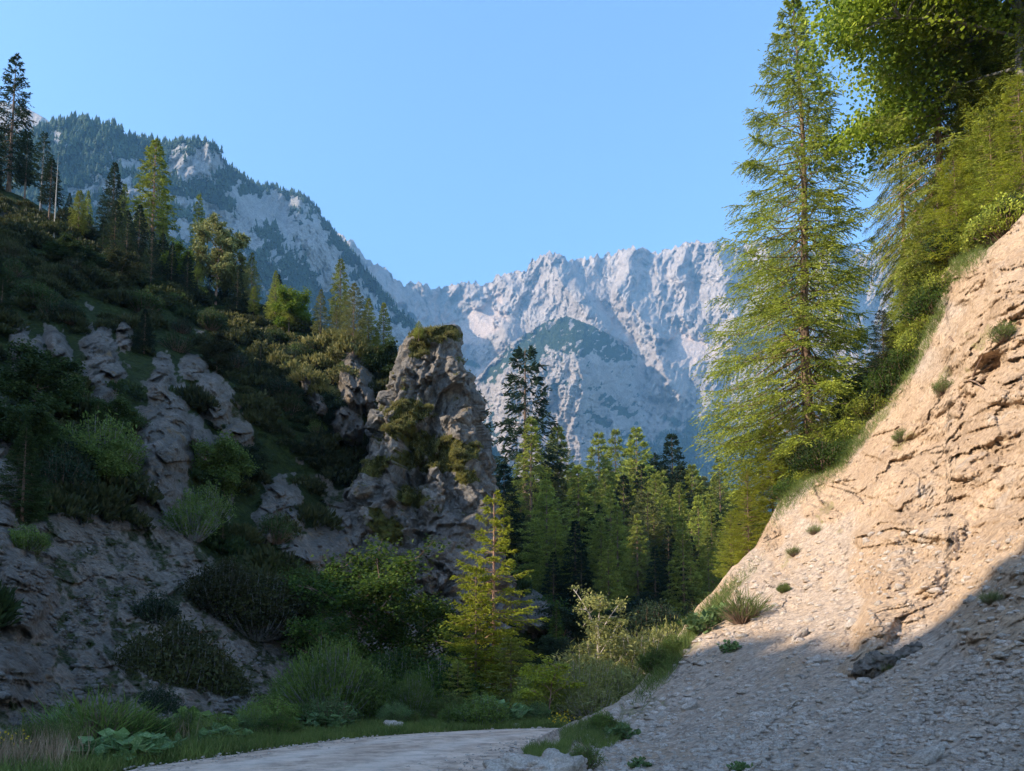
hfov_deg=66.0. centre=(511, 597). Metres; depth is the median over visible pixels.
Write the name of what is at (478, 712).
bush
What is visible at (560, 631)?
undergrowth tree
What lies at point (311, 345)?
hillside bush
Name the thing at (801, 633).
stone
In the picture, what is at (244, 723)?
verge weed
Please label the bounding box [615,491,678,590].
spruce tree
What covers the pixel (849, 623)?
stone
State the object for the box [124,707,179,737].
verge weed
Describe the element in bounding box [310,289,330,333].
pine tree
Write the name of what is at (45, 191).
spruce tree
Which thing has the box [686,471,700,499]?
spruce tree
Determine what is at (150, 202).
spruce tree
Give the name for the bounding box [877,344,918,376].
bank bush
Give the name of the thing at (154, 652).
dark bush
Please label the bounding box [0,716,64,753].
verge weed
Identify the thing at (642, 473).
spruce tree
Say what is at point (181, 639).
dark bush
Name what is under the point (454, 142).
sky
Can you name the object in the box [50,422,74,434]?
hillside bush
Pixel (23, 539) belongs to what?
hillside shrub
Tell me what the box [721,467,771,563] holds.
fir tree
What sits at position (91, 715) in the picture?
verge weed
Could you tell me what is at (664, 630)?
pale bush
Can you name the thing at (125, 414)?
hillside bush
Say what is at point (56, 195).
dead spruce
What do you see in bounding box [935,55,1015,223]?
fir tree
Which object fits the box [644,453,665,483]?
spruce tree
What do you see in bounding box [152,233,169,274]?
spruce tree
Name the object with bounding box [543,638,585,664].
undergrowth tree
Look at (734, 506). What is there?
spruce tree
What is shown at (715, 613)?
slope plant
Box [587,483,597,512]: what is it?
spruce tree
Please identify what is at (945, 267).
bank bush
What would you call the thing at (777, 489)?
bank bush
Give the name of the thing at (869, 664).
earth clod
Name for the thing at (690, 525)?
spruce tree
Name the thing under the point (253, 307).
spruce tree
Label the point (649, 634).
pale bush
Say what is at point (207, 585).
hillside shrub
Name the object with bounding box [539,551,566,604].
spruce tree
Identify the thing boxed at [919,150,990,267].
fir tree
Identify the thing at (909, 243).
fir tree
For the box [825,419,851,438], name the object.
bank bush
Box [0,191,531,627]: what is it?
green undergrowth
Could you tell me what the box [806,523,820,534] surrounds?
slope plant
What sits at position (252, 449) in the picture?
hillside bush
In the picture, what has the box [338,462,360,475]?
hillside bush
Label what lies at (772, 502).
fir tree
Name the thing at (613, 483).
spruce tree
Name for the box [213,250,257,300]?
pine tree
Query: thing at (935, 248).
bank bush
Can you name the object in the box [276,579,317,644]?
hillside shrub
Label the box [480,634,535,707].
young spruce
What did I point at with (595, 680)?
pale bush
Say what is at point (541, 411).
spruce tree
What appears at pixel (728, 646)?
slope plant
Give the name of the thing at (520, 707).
verge weed
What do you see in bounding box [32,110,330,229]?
skyline forest
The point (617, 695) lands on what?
pale bush
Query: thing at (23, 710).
flower stalk
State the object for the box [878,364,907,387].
bank bush
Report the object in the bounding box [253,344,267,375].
spruce tree
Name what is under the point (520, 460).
spruce tree
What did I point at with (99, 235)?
spruce tree
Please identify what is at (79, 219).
spruce tree
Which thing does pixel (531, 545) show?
spruce tree
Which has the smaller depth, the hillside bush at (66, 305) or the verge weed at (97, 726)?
the verge weed at (97, 726)
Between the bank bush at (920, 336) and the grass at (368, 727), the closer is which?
the grass at (368, 727)
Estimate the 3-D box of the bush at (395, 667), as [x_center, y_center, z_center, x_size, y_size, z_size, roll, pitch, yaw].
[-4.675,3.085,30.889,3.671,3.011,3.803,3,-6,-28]
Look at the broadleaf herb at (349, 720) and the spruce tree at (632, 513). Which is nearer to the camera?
the broadleaf herb at (349, 720)
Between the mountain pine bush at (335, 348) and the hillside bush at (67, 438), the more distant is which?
the mountain pine bush at (335, 348)
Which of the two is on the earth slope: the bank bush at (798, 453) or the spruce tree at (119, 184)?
the bank bush at (798, 453)
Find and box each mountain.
[0,102,48,131]
[2,125,510,493]
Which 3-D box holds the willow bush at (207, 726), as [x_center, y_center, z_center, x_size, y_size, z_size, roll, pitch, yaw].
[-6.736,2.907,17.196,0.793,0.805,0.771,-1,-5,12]
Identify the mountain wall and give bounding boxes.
[335,231,908,511]
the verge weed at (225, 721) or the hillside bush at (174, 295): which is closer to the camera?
the verge weed at (225, 721)
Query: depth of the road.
14.73 m
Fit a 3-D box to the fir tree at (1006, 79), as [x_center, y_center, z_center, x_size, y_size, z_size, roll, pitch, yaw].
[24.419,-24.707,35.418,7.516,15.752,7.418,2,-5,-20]
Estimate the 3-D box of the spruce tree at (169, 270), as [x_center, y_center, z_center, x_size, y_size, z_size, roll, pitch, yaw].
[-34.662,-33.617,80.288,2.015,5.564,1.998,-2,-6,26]
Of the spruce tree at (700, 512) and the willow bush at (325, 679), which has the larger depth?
the spruce tree at (700, 512)
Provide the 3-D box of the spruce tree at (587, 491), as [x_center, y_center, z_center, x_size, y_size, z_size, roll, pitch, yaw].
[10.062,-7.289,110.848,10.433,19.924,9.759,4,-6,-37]
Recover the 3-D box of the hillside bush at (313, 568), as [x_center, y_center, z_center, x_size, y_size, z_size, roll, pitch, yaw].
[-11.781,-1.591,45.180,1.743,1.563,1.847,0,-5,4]
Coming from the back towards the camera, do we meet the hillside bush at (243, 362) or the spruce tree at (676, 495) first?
the spruce tree at (676, 495)
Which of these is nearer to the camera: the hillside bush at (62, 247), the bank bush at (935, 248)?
the bank bush at (935, 248)
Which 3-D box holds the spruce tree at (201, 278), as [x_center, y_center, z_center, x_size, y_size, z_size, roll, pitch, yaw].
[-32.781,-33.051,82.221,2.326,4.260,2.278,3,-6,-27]
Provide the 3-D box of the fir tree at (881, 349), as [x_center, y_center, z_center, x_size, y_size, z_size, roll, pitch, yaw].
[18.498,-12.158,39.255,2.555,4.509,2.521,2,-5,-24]
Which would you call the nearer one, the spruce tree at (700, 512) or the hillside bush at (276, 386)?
the hillside bush at (276, 386)
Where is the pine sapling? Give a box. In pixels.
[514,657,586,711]
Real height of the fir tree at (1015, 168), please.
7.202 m
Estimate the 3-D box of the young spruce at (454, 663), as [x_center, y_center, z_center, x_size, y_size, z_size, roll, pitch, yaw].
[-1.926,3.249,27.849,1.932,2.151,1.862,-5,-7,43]
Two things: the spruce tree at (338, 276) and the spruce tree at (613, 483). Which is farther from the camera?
the spruce tree at (613, 483)
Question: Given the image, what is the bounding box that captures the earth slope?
[532,213,1023,770]
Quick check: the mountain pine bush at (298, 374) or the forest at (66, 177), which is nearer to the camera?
the mountain pine bush at (298, 374)
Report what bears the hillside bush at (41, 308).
on the hillside
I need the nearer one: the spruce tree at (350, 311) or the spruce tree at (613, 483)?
the spruce tree at (350, 311)
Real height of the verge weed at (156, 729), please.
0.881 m
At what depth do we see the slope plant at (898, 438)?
32.06 m
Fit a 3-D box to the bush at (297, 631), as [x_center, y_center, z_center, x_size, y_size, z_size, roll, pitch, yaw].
[-7.825,2.510,32.971,3.988,3.918,4.920,-2,-5,21]
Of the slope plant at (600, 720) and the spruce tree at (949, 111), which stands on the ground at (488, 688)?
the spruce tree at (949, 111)
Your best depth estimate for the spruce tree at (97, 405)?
41.34 m
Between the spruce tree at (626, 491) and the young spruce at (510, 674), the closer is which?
the young spruce at (510, 674)
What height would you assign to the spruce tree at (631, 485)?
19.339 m
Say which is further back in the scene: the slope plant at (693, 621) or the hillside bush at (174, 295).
the hillside bush at (174, 295)
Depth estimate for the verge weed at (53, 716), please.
16.09 m
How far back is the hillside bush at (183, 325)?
70.46 m
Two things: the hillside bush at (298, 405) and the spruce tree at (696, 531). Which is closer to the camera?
the hillside bush at (298, 405)
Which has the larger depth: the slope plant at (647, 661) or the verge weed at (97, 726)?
the slope plant at (647, 661)
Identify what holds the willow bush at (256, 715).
on the ground at (488, 688)
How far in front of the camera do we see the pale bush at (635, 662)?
30.45 m
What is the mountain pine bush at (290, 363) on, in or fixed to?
on the hillside
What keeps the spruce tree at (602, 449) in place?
on the ground at (488, 688)
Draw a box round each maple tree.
[272,561,429,665]
[303,532,451,667]
[361,596,496,684]
[758,0,1023,183]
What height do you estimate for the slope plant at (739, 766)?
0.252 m
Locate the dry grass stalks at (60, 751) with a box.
[0,715,199,770]
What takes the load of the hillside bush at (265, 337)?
on the hillside
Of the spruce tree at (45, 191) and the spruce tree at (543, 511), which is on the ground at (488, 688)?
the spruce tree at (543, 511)
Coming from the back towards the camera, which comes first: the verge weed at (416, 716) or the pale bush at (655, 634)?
the pale bush at (655, 634)
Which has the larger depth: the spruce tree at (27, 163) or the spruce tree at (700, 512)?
the spruce tree at (700, 512)
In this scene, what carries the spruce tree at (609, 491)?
on the ground at (488, 688)
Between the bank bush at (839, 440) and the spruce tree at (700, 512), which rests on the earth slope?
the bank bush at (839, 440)
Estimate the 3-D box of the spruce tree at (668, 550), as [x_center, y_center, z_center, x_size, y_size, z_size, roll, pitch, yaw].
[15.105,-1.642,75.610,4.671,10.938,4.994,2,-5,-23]
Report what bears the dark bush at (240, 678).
on the ground at (488, 688)
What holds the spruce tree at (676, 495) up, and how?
on the ground at (488, 688)
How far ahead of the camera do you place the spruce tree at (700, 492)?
112.15 m
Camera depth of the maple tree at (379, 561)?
36.61 m
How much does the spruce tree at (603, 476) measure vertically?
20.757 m
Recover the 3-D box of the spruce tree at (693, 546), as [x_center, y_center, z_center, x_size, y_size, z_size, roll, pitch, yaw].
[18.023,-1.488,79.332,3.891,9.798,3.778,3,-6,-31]
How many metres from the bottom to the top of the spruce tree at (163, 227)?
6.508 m
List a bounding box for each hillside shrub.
[8,521,53,554]
[62,409,149,467]
[104,421,152,467]
[126,585,181,624]
[158,488,225,542]
[173,547,266,617]
[182,478,236,527]
[202,561,314,642]
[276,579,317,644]
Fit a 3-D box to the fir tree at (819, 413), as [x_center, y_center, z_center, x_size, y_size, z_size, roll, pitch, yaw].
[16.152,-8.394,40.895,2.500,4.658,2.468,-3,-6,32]
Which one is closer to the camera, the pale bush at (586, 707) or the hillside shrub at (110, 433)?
the pale bush at (586, 707)
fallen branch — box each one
[969,379,984,388]
[972,348,987,376]
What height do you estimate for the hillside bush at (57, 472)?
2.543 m
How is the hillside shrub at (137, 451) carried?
on the hillside
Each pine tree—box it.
[188,211,250,304]
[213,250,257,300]
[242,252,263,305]
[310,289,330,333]
[325,306,342,341]
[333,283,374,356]
[412,321,424,340]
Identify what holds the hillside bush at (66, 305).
on the hillside
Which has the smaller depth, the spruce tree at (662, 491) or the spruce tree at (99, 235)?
the spruce tree at (99, 235)
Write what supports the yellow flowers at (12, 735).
on the hillside
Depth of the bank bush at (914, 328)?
36.63 m
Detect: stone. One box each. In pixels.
[383,720,402,726]
[680,698,697,711]
[710,711,721,719]
[791,628,808,641]
[844,618,856,630]
[911,743,944,765]
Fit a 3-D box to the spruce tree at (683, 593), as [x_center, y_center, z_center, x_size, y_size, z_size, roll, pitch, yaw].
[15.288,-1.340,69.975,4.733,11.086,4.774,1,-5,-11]
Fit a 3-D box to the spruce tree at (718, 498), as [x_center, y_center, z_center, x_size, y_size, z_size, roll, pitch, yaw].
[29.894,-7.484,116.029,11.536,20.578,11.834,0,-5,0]
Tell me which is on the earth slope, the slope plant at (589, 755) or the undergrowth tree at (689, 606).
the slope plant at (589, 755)
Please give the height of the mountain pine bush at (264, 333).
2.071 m
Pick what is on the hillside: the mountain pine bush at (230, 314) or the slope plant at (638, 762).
the mountain pine bush at (230, 314)
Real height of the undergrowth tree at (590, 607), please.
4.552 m
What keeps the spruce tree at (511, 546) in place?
on the ground at (488, 688)
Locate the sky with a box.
[0,0,1021,289]
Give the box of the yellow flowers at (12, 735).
[0,729,30,743]
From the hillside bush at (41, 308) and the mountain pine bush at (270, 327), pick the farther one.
the mountain pine bush at (270, 327)
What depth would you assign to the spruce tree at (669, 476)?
115.12 m
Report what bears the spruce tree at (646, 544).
on the ground at (488, 688)
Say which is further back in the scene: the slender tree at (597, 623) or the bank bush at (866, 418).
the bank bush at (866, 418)
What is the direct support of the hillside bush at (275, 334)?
on the hillside
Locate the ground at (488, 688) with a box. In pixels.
[70,641,612,770]
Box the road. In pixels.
[129,728,557,770]
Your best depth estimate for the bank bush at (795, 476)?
38.83 m
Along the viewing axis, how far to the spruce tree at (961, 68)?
38.68 m
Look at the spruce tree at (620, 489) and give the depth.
112.35 m
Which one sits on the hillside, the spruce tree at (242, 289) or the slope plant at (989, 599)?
the spruce tree at (242, 289)
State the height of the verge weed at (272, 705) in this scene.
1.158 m
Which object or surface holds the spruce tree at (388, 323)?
on the hillside
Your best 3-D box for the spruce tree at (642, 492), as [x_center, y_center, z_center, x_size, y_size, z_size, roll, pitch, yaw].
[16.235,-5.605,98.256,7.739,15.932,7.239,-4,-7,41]
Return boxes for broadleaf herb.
[57,731,134,758]
[68,727,176,767]
[119,731,185,750]
[197,722,253,741]
[292,712,347,729]
[340,715,357,727]
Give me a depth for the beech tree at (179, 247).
82.88 m
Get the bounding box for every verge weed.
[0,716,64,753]
[16,701,97,726]
[27,681,173,747]
[40,700,86,721]
[46,719,96,748]
[65,713,112,736]
[100,712,175,739]
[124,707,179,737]
[155,705,244,726]
[203,708,238,732]
[232,688,303,720]
[234,713,253,729]
[250,711,301,734]
[280,698,327,724]
[297,692,363,721]
[312,714,332,728]
[376,702,412,721]
[407,710,424,722]
[416,697,470,719]
[430,686,469,713]
[481,695,532,720]
[526,698,553,718]
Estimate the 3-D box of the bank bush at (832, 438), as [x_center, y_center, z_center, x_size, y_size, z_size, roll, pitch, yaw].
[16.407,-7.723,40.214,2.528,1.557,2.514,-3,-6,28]
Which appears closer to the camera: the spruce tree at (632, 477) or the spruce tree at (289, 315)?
the spruce tree at (289, 315)
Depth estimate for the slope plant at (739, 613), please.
27.51 m
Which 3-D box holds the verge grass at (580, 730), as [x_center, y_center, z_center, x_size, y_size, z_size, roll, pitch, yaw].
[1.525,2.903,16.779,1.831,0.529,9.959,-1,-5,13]
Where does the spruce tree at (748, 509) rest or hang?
on the ground at (488, 688)
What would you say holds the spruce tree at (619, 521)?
on the ground at (488, 688)
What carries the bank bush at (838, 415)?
on the earth slope
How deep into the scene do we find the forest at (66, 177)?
1712.59 m
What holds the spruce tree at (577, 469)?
on the ground at (488, 688)
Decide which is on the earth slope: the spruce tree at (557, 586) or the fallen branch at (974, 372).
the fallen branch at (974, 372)
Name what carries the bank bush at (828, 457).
on the earth slope
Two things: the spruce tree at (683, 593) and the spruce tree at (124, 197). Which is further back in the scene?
the spruce tree at (124, 197)
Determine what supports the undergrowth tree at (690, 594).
on the ground at (488, 688)
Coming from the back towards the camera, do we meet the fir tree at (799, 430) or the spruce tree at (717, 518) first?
the spruce tree at (717, 518)
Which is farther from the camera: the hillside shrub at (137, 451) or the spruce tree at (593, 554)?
the spruce tree at (593, 554)
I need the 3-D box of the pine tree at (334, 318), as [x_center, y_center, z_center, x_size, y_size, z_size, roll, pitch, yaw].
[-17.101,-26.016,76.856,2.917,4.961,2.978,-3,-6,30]
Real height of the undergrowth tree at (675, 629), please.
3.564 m
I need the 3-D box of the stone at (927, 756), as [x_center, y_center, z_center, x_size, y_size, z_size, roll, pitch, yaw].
[5.003,1.920,9.487,0.470,0.233,0.281,-34,6,-17]
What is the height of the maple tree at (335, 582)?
6.658 m
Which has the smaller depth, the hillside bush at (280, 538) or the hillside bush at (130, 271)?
the hillside bush at (280, 538)
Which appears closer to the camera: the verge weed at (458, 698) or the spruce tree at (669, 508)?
the verge weed at (458, 698)
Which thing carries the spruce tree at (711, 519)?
on the ground at (488, 688)
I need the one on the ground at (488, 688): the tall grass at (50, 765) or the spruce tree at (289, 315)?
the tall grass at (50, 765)
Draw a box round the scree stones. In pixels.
[556,529,1023,770]
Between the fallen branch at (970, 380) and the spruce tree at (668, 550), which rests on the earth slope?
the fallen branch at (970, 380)
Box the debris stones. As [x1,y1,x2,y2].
[0,495,363,745]
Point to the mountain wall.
(647, 307)
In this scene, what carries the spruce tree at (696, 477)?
on the ground at (488, 688)
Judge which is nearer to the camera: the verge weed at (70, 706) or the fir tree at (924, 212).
the verge weed at (70, 706)
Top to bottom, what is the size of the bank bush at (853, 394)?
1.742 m
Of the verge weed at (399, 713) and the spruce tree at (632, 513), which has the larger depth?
the spruce tree at (632, 513)
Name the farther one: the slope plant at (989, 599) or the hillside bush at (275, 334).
the hillside bush at (275, 334)
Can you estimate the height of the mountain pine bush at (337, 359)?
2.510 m
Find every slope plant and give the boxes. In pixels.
[569,737,607,769]
[587,708,618,729]
[603,721,641,740]
[626,756,653,768]
[635,644,673,673]
[658,633,689,656]
[681,609,726,633]
[704,602,732,621]
[706,585,780,625]
[716,639,741,653]
[726,760,754,770]
[775,582,791,593]
[784,545,800,556]
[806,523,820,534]
[881,663,892,671]
[891,428,905,443]
[929,375,953,395]
[975,589,1004,604]
[986,319,1017,342]
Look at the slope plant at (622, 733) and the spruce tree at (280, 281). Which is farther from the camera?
the spruce tree at (280, 281)
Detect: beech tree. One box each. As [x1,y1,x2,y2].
[155,239,194,278]
[267,284,315,331]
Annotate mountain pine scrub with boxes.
[0,180,388,646]
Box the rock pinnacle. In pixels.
[342,323,522,648]
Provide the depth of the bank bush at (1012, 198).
32.55 m
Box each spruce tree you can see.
[0,52,41,191]
[0,139,5,187]
[0,423,57,521]
[8,132,39,198]
[31,130,54,210]
[35,158,67,219]
[61,193,74,224]
[67,190,90,239]
[83,191,94,223]
[86,214,92,225]
[89,162,131,248]
[93,221,109,250]
[95,200,130,256]
[109,183,136,248]
[109,210,144,267]
[119,204,155,271]
[129,138,181,250]
[138,231,166,285]
[152,218,172,269]
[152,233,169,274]
[162,242,180,282]
[176,251,199,299]
[187,194,207,281]
[190,261,208,292]
[203,274,212,298]
[217,280,229,300]
[225,266,247,314]
[235,268,250,302]
[247,286,260,316]
[263,270,283,320]
[264,274,282,312]
[281,288,298,331]
[327,258,354,324]
[354,298,382,357]
[371,302,397,372]
[478,389,499,477]
[491,345,568,523]
[496,463,537,577]
[502,416,558,581]
[505,520,525,578]
[506,495,526,556]
[510,479,577,591]
[510,517,539,587]
[515,502,548,578]
[525,513,568,594]
[526,515,583,606]
[529,425,579,512]
[539,489,568,538]
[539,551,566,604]
[549,469,573,518]
[549,518,580,594]
[551,464,602,583]
[551,519,596,606]
[560,481,576,532]
[564,547,595,605]
[567,488,587,544]
[570,479,594,530]
[570,494,597,582]
[576,492,648,589]
[576,513,609,588]
[581,431,617,521]
[583,520,630,605]
[586,489,615,538]
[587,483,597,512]
[588,539,630,641]
[590,468,615,532]
[593,428,631,496]
[595,504,613,556]
[596,489,626,544]
[599,504,635,604]
[600,473,650,591]
[603,472,617,503]
[611,427,662,528]
[614,475,630,517]
[614,477,638,554]
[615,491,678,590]
[617,459,642,517]
[618,464,651,539]
[618,514,658,603]
[620,519,661,601]
[622,474,681,580]
[622,506,649,597]
[634,490,655,541]
[634,493,678,592]
[642,470,687,521]
[643,545,672,610]
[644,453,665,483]
[647,461,666,506]
[652,499,696,597]
[652,525,687,606]
[658,433,695,492]
[659,473,685,520]
[660,474,701,550]
[661,521,709,616]
[662,482,695,565]
[667,465,699,523]
[672,512,710,589]
[675,494,718,590]
[678,464,717,529]
[679,535,707,595]
[684,0,881,500]
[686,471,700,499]
[686,513,726,598]
[687,536,722,600]
[692,498,719,563]
[694,481,712,509]
[696,476,722,522]
[697,456,742,550]
[699,494,725,553]
[701,521,719,579]
[704,481,731,543]
[709,513,729,571]
[717,482,728,513]
[722,528,755,578]
[727,493,745,524]
[728,509,744,553]
[738,489,759,534]
[853,0,1018,325]
[862,44,933,316]
[916,0,1023,237]
[924,0,1002,211]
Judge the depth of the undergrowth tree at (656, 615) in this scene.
59.54 m
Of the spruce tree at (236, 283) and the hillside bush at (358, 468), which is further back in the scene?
the spruce tree at (236, 283)
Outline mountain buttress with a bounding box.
[474,316,646,493]
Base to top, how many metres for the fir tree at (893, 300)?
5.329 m
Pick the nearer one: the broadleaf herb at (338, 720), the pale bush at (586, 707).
the broadleaf herb at (338, 720)
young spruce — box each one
[434,560,513,700]
[434,659,479,704]
[437,489,552,704]
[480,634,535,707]
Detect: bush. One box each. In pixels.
[0,338,93,417]
[0,396,74,454]
[2,256,33,276]
[11,278,62,308]
[19,447,98,488]
[27,375,93,395]
[31,296,61,318]
[38,231,85,264]
[48,297,87,325]
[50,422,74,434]
[52,427,80,447]
[53,435,123,479]
[57,255,86,271]
[65,426,124,459]
[69,431,142,505]
[74,244,109,268]
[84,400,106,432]
[87,392,147,439]
[98,601,251,693]
[102,244,146,289]
[112,626,195,687]
[114,408,152,431]
[122,287,166,315]
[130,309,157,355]
[134,679,188,714]
[155,328,197,352]
[166,707,206,738]
[170,292,187,305]
[170,316,193,333]
[178,640,261,701]
[185,713,216,739]
[187,429,262,496]
[192,306,228,332]
[194,329,239,375]
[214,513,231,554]
[220,439,272,482]
[222,310,242,317]
[223,553,253,568]
[226,314,255,327]
[227,351,250,370]
[237,700,272,726]
[244,339,279,352]
[248,328,278,345]
[250,331,274,344]
[250,509,299,544]
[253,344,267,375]
[253,373,306,400]
[262,349,303,364]
[263,667,315,706]
[266,324,286,332]
[266,629,386,718]
[267,328,287,343]
[270,553,318,590]
[271,344,301,358]
[274,610,376,677]
[277,392,310,415]
[279,357,317,372]
[284,331,300,341]
[285,365,330,386]
[286,343,306,355]
[287,342,316,359]
[295,332,347,350]
[296,351,336,368]
[302,558,319,578]
[305,337,324,350]
[305,419,327,432]
[306,381,340,397]
[306,390,347,433]
[308,328,363,349]
[321,353,343,368]
[323,363,359,383]
[325,333,378,361]
[335,651,402,721]
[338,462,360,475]
[358,339,398,379]
[360,638,436,689]
[387,666,437,720]
[401,647,484,715]
[437,697,465,724]
[444,687,511,728]
[505,664,564,715]
[514,649,624,685]
[536,649,641,718]
[541,632,650,679]
[543,626,666,678]
[553,684,621,719]
[566,655,641,703]
[570,666,641,705]
[584,617,678,671]
[594,685,632,711]
[620,661,646,686]
[638,617,686,650]
[639,615,682,644]
[767,477,798,498]
[779,437,838,470]
[780,471,800,485]
[782,438,854,475]
[787,465,822,481]
[810,430,840,446]
[823,393,858,425]
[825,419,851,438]
[832,435,855,450]
[833,420,865,442]
[836,386,864,406]
[837,361,880,396]
[840,389,891,421]
[849,414,870,426]
[856,377,894,411]
[857,364,907,399]
[859,350,887,381]
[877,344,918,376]
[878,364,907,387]
[880,319,910,349]
[892,323,921,355]
[894,281,952,322]
[897,269,939,298]
[907,305,933,334]
[907,328,926,344]
[908,266,950,307]
[917,215,974,266]
[928,259,949,273]
[952,191,1023,248]
[954,214,1000,258]
[988,191,1023,227]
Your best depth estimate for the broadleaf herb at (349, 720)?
21.71 m
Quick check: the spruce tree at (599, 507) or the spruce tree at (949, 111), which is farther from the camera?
the spruce tree at (599, 507)
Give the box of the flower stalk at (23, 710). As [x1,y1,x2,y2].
[17,707,26,753]
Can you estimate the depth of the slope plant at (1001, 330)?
25.60 m
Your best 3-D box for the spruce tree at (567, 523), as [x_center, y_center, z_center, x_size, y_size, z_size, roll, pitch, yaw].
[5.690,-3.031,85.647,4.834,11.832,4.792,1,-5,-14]
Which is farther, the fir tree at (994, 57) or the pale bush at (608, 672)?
the fir tree at (994, 57)
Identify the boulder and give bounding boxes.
[482,748,587,770]
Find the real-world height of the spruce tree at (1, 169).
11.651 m
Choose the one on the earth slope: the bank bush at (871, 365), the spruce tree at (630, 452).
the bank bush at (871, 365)
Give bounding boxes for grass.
[0,726,291,770]
[72,711,569,770]
[520,710,630,756]
[617,215,1018,719]
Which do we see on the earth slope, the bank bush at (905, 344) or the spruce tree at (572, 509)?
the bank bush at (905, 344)
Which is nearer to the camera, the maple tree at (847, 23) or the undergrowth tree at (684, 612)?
the maple tree at (847, 23)
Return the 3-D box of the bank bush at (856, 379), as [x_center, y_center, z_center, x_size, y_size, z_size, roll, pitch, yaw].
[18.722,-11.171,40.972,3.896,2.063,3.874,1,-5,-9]
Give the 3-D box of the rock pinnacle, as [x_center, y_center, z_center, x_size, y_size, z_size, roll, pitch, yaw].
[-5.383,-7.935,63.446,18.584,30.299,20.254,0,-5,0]
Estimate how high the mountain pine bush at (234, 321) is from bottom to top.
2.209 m
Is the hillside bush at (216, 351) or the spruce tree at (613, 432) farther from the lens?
the spruce tree at (613, 432)
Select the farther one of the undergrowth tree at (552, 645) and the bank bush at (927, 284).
the undergrowth tree at (552, 645)
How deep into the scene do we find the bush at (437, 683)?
28.30 m
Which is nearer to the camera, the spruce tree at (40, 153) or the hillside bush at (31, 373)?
the hillside bush at (31, 373)
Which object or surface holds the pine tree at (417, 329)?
on the rock pinnacle
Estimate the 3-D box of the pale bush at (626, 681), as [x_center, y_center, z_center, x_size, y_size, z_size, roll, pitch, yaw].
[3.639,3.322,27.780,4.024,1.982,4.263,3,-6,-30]
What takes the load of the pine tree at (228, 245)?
on the hillside
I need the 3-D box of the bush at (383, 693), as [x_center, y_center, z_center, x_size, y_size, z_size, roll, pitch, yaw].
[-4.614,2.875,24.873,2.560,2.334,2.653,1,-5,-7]
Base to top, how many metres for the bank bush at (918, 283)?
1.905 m
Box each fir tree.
[710,510,744,576]
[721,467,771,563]
[742,418,790,523]
[765,408,810,499]
[804,392,837,445]
[855,309,900,393]
[877,265,916,356]
[887,199,937,328]
[904,172,960,281]
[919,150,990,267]
[931,9,1023,224]
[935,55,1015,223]
[949,106,1021,245]
[961,0,1023,205]
[979,73,1023,214]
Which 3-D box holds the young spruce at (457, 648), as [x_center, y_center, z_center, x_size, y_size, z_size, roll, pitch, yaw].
[-1.325,1.504,29.978,3.379,5.941,3.258,2,-5,-20]
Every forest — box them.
[0,114,516,480]
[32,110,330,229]
[484,316,641,458]
[639,405,778,513]
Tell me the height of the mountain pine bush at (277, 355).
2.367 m
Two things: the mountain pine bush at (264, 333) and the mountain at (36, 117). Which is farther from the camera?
the mountain at (36, 117)
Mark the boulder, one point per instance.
(551, 759)
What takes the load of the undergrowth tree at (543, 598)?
on the ground at (488, 688)
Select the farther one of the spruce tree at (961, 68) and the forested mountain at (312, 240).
the forested mountain at (312, 240)
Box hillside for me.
[0,188,573,766]
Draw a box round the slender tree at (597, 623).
[567,585,636,670]
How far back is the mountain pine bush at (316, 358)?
72.12 m
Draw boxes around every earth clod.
[851,650,897,677]
[893,641,922,660]
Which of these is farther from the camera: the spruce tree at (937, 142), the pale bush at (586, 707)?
the spruce tree at (937, 142)
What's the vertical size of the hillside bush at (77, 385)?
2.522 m
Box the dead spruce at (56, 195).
[53,154,60,237]
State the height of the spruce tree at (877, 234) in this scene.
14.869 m
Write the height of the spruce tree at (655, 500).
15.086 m
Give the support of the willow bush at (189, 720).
on the ground at (488, 688)
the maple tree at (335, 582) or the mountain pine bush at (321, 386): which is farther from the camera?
the mountain pine bush at (321, 386)
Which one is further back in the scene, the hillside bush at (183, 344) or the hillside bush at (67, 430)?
the hillside bush at (183, 344)
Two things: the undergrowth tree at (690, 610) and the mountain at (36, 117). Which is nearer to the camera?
the undergrowth tree at (690, 610)
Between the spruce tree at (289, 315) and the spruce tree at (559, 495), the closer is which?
the spruce tree at (289, 315)
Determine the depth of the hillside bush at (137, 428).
46.46 m
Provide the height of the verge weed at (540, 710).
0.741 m
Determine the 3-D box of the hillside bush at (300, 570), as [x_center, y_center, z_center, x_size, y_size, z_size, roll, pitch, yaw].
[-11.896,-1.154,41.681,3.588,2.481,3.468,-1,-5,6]
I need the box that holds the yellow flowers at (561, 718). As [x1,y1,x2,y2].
[548,709,579,722]
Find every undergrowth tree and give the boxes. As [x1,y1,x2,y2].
[525,587,580,635]
[532,602,596,648]
[536,634,572,665]
[541,604,569,653]
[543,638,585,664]
[559,587,607,612]
[574,600,611,640]
[600,605,649,647]
[603,593,682,646]
[617,598,685,645]
[624,590,667,608]
[651,620,680,640]
[661,585,698,610]
[662,619,682,635]
[678,603,696,617]
[683,605,697,625]
[686,597,697,615]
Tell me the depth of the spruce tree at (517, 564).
94.25 m
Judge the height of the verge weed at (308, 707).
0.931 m
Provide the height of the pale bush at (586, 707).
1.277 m
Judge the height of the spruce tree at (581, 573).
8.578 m
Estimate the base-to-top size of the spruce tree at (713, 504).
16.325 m
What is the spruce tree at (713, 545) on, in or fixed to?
on the ground at (488, 688)
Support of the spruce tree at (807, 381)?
on the earth slope

